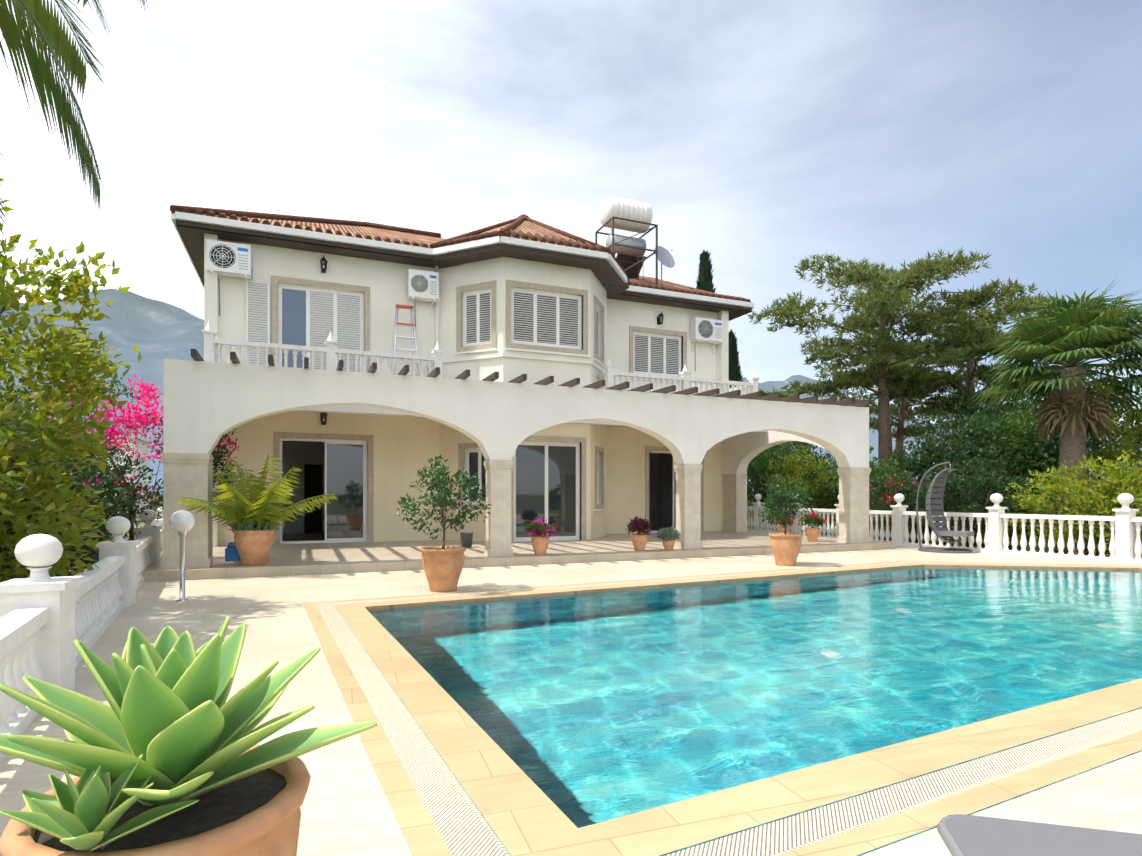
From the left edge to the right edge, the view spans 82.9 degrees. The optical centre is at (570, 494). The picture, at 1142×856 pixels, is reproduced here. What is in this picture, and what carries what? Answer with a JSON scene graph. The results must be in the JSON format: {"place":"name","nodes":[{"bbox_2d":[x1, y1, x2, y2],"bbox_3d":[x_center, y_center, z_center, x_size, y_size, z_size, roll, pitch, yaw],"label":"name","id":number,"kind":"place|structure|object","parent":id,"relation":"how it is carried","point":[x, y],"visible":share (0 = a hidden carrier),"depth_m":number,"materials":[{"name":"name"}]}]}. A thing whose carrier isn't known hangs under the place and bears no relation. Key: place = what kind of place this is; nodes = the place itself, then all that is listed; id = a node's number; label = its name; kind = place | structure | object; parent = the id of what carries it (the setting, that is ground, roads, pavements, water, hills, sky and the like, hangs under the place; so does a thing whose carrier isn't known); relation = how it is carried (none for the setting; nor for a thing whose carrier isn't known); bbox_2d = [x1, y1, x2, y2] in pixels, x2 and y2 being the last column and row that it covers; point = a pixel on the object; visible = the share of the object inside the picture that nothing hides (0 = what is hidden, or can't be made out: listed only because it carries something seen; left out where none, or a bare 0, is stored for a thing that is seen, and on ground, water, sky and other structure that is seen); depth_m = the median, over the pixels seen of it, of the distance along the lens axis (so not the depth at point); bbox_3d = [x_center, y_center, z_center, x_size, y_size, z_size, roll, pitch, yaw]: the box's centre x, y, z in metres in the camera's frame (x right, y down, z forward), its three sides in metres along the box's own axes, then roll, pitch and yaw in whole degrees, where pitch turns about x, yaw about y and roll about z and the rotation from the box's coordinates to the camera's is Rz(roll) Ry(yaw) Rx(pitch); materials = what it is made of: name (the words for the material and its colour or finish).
{"place":"outdoors","nodes":[
{"label":"outdoors","id":0,"kind":"place"},
{"bbox_2d":[68,436,152,516],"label":"distant white house","id":1,"kind":"structure","parent":0,"point":[144,449],"depth_m":59.84,"materials":[{"name":"paint"}]},
{"bbox_2d":[0,288,1141,495],"bbox_3d":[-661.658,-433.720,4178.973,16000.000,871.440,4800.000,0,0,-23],"label":"mountain range","id":2,"kind":"structure","parent":0,"point":[157,332],"depth_m":2527.24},
{"bbox_2d":[49,496,1138,572],"bbox_3d":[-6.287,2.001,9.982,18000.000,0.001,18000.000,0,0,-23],"label":"ground","id":3,"kind":"structure","parent":0,"point":[142,524],"depth_m":33.30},
{"bbox_2d":[0,307,24,443],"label":"dark tree","id":4,"kind":"object","parent":3,"relation":"on","point":[10,330],"visible":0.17,"depth_m":12.36,"materials":[{"name":"green plant"}]},
{"bbox_2d":[0,380,136,529],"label":"bush","id":5,"kind":"object","parent":3,"relation":"on","point":[110,448],"visible":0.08,"depth_m":21.50,"materials":[{"name":"green plant"}]},
{"bbox_2d":[0,178,141,582],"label":"yellow green shrub","id":6,"kind":"object","parent":3,"relation":"on","point":[71,360],"visible":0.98,"depth_m":6.37,"materials":[{"name":"green plant"}]},
{"bbox_2d":[0,416,143,580],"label":"dark shrub","id":7,"kind":"object","parent":3,"relation":"on","point":[112,508],"visible":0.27,"depth_m":9.00,"materials":[{"name":"green plant"}]},
{"bbox_2d":[0,0,147,252],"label":"palm","id":8,"kind":"object","parent":3,"relation":"on","point":[49,31],"visible":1,"depth_m":5.72,"materials":[{"name":"green plant"}]},
{"bbox_2d":[0,540,1141,855],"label":"pool deck","id":9,"kind":"structure","parent":3,"relation":"on","point":[344,808],"depth_m":4.92,"materials":[{"name":"stone"}]},
{"bbox_2d":[37,375,244,557],"bbox_3d":[-7.242,-0.112,11.812,2.217,4.229,4.663,0,0,9],"label":"bougainvillea","id":10,"kind":"object","parent":9,"relation":"on","point":[141,419],"visible":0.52,"depth_m":10.65,"materials":[{"name":"pink plant"}]},
{"bbox_2d":[0,745,310,855],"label":"agave pot","id":11,"kind":"object","parent":9,"relation":"on","point":[257,814],"visible":0.38,"depth_m":1.51,"materials":[{"name":"ceramic"}]},
{"bbox_2d":[0,754,198,851],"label":"agave pup","id":12,"kind":"object","parent":11,"relation":"in","point":[88,810],"visible":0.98,"depth_m":1.33,"materials":[{"name":"green plant"}]},
{"bbox_2d":[0,616,376,805],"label":"agave plant","id":13,"kind":"object","parent":11,"relation":"on","point":[178,722],"visible":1,"depth_m":1.52,"materials":[{"name":"green plant"}]},
{"bbox_2d":[169,510,194,601],"bbox_3d":[-4.752,0.743,7.914,0.280,1.115,0.280,0,0,-23],"label":"outdoor lamp","id":14,"kind":"object","parent":9,"relation":"on","point":[182,523],"visible":1,"depth_m":7.88,"materials":[{"name":"metal"}]},
{"bbox_2d":[397,455,490,591],"bbox_3d":[-1.677,0.380,8.777,1.252,1.841,1.248,0,0,37],"label":"potted tree","id":15,"kind":"object","parent":9,"relation":"on","point":[443,564],"visible":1,"depth_m":8.62,"materials":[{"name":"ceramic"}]},
{"bbox_2d":[141,205,892,581],"bbox_3d":[-2.083,-3.417,18.529,15.840,9.435,13.260,0,0,-23],"label":"villa","id":16,"kind":"object","parent":9,"relation":"on","point":[531,327],"visible":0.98,"depth_m":15.55,"materials":[{"name":"white paint"}]},
{"bbox_2d":[225,542,240,560],"bbox_3d":[-5.806,0.994,11.429,0.500,0.313,0.400,0,0,-23],"label":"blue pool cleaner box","id":17,"kind":"object","parent":16,"relation":"on","point":[231,553],"visible":0.46,"depth_m":11.20,"materials":[{"name":"plastic"}]},
{"bbox_2d":[178,453,337,565],"bbox_3d":[-5.093,0.230,10.464,1.826,1.840,2.033,0,0,27],"label":"potted fern","id":18,"kind":"object","parent":16,"relation":"on","point":[254,526],"visible":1,"depth_m":10.48,"materials":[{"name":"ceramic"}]},
{"bbox_2d":[391,304,420,375],"bbox_3d":[-3.999,-3.361,15.537,0.744,2.337,1.154,0,0,-23],"label":"step ladder","id":19,"kind":"object","parent":16,"relation":"on","point":[395,336],"visible":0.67,"depth_m":15.39,"materials":[{"name":"metal"}]},
{"bbox_2d":[460,532,472,547],"bbox_3d":[-2.281,0.991,14.145,0.300,0.320,0.292,0,0,-23],"label":"bucket","id":20,"kind":"object","parent":16,"relation":"on","point":[466,539],"visible":0.94,"depth_m":14.04,"materials":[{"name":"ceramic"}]},
{"bbox_2d":[524,517,555,555],"bbox_3d":[-0.571,0.788,12.304,0.636,0.725,0.616,0,0,-41],"label":"pink flower pot","id":21,"kind":"object","parent":16,"relation":"on","point":[540,540],"visible":1,"depth_m":12.19,"materials":[{"name":"ceramic"}]},
{"bbox_2d":[595,196,674,285],"bbox_3d":[1.696,-7.814,20.947,2.578,2.850,2.913,0,0,-23],"label":"solar water heater","id":22,"kind":"object","parent":16,"relation":"on","point":[632,215],"visible":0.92,"depth_m":20.03,"materials":[{"name":"metal"}]},
{"bbox_2d":[774,513,794,532],"bbox_3d":[5.710,0.821,17.341,0.547,0.660,0.636,0,0,27],"label":"red flower pot","id":23,"kind":"object","parent":16,"relation":"on","point":[781,528],"visible":0.44,"depth_m":17.26,"materials":[{"name":"ceramic"}]},
{"bbox_2d":[798,512,826,541],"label":"potted flowers","id":24,"kind":"object","parent":16,"relation":"on","point":[812,532],"visible":1,"depth_m":15.79,"materials":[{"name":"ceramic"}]},
{"bbox_2d":[0,320,1141,760],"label":"balustrades","id":25,"kind":"object","parent":9,"relation":"on","point":[46,620],"visible":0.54,"depth_m":9.25,"materials":[{"name":"white stone"}]},
{"bbox_2d":[303,561,1141,855],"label":"pool surround","id":26,"kind":"object","parent":9,"relation":"on","point":[436,812],"visible":0.96,"depth_m":3.01,"materials":[{"name":"beige stone"}]},
{"bbox_2d":[364,648,1141,855],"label":"drain grate","id":27,"kind":"object","parent":9,"relation":"in","point":[851,796],"depth_m":3.53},
{"bbox_2d":[368,567,1141,827],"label":"pool water","id":28,"kind":"structure","parent":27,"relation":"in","point":[584,709],"depth_m":5.06,"materials":[{"name":"teal liquid"}]},
{"bbox_2d":[758,474,816,565],"bbox_3d":[3.982,0.451,11.891,1.068,1.699,1.042,0,0,17],"label":"potted tree","id":29,"kind":"object","parent":9,"relation":"on","point":[785,546],"visible":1,"depth_m":11.78,"materials":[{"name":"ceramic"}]},
{"bbox_2d":[916,462,973,552],"bbox_3d":[8.550,0.271,14.804,1.084,2.041,1.160,0,0,-23],"label":"hanging egg chair","id":30,"kind":"object","parent":9,"relation":"on","point":[945,534],"visible":1,"depth_m":15.03,"materials":[{"name":"metal"}]},
{"bbox_2d":[937,814,1141,855],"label":"sun lounger","id":31,"kind":"object","parent":9,"relation":"on","point":[965,835],"visible":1,"depth_m":1.75,"materials":[{"name":"fabric"}]},
{"bbox_2d":[695,249,715,292],"bbox_3d":[6.660,-5.088,32.194,2.079,14.176,2.067,0,0,-40],"label":"cypress","id":32,"kind":"object","parent":3,"relation":"on","point":[704,280],"visible":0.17,"depth_m":31.92,"materials":[{"name":"green plant"}]},
{"bbox_2d":[729,329,742,387],"bbox_3d":[8.938,-3.658,36.300,1.991,11.316,2.028,0,0,-23],"label":"cypress","id":33,"kind":"object","parent":3,"relation":"on","point":[735,374],"visible":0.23,"depth_m":35.95,"materials":[{"name":"green plant"}]},
{"bbox_2d":[747,441,833,529],"bbox_3d":[7.682,-0.304,23.850,3.337,4.646,4.844,0,0,-23],"label":"hedge","id":34,"kind":"object","parent":3,"relation":"on","point":[757,486],"visible":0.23,"depth_m":23.30,"materials":[{"name":"green plant"}]},
{"bbox_2d":[747,441,838,521],"bbox_3d":[9.001,-0.702,26.561,4.539,5.431,5.575,0,0,8],"label":"hedge","id":35,"kind":"object","parent":3,"relation":"on","point":[828,455],"visible":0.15,"depth_m":25.60,"materials":[{"name":"green plant"}]},
{"bbox_2d":[763,446,837,534],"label":"hedge","id":36,"kind":"object","parent":3,"relation":"on","point":[796,469],"visible":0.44,"depth_m":21.53,"materials":[{"name":"green plant"}]},
{"bbox_2d":[800,446,928,539],"bbox_3d":[9.432,0.172,21.404,3.418,3.701,5.263,0,0,-23],"label":"hedge","id":37,"kind":"object","parent":3,"relation":"on","point":[876,467],"visible":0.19,"depth_m":21.02,"materials":[{"name":"green plant"}]},
{"bbox_2d":[746,246,1037,539],"bbox_3d":[12.079,-3.827,25.500,10.264,11.675,9.838,0,0,-23],"label":"pine","id":38,"kind":"object","parent":3,"relation":"on","point":[880,301],"visible":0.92,"depth_m":24.78,"materials":[{"name":"green plant"}]},
{"bbox_2d":[869,469,931,543],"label":"red hedge flowers","id":39,"kind":"object","parent":3,"relation":"on","point":[881,499],"visible":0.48,"depth_m":18.71,"materials":[{"name":"green plant"}]},
{"bbox_2d":[813,341,993,472],"bbox_3d":[17.029,-3.114,34.215,10.416,10.257,9.086,0,0,-23],"label":"pine","id":40,"kind":"object","parent":3,"relation":"on","point":[900,414],"visible":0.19,"depth_m":34.02,"materials":[{"name":"green plant"}]},
{"bbox_2d":[842,291,1061,542],"bbox_3d":[16.131,-3.096,26.757,10.221,10.244,8.698,0,0,-23],"label":"pine","id":41,"kind":"object","parent":3,"relation":"on","point":[933,326],"visible":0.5,"depth_m":25.31,"materials":[{"name":"green plant"}]},
{"bbox_2d":[898,443,1057,550],"bbox_3d":[10.569,0.305,17.320,2.880,3.437,4.003,0,0,-23],"label":"hedge","id":42,"kind":"object","parent":3,"relation":"on","point":[986,481],"visible":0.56,"depth_m":16.94,"materials":[{"name":"green plant"}]},
{"bbox_2d":[872,403,1089,547],"bbox_3d":[13.393,-0.480,21.285,5.631,4.990,7.286,0,0,-23],"label":"bush","id":43,"kind":"object","parent":3,"relation":"on","point":[930,451],"visible":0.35,"depth_m":20.70,"materials":[{"name":"green plant"}]},
{"bbox_2d":[917,361,1095,537],"bbox_3d":[15.697,-1.446,23.695,5.239,6.918,6.008,0,0,-23],"label":"bush","id":44,"kind":"object","parent":3,"relation":"on","point":[973,408],"visible":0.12,"depth_m":23.51,"materials":[{"name":"green plant"}]},
{"bbox_2d":[966,282,1141,555],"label":"fan palm","id":45,"kind":"object","parent":3,"relation":"on","point":[1103,330],"visible":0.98,"depth_m":16.03,"materials":[{"name":"green plant"}]},
{"bbox_2d":[976,366,1141,540],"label":"bush","id":46,"kind":"object","parent":3,"relation":"on","point":[1019,422],"visible":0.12,"depth_m":19.17,"materials":[{"name":"green plant"}]},
{"bbox_2d":[1003,449,1141,556],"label":"hedge","id":47,"kind":"object","parent":3,"relation":"on","point":[1089,493],"visible":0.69,"depth_m":14.71,"materials":[{"name":"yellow plant"}]},
{"bbox_2d":[1087,387,1141,538],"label":"bush","id":48,"kind":"object","parent":3,"relation":"on","point":[1127,447],"visible":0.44,"depth_m":16.46,"materials":[{"name":"green plant"}]},
{"bbox_2d":[758,387,790,529],"bbox_3d":[9.548,-1.553,30.337,3.496,7.106,3.734,0,0,-23],"label":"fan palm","id":49,"kind":"object","parent":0,"point":[763,393],"visible":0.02,"depth_m":29.85,"materials":[{"name":"green plant"}]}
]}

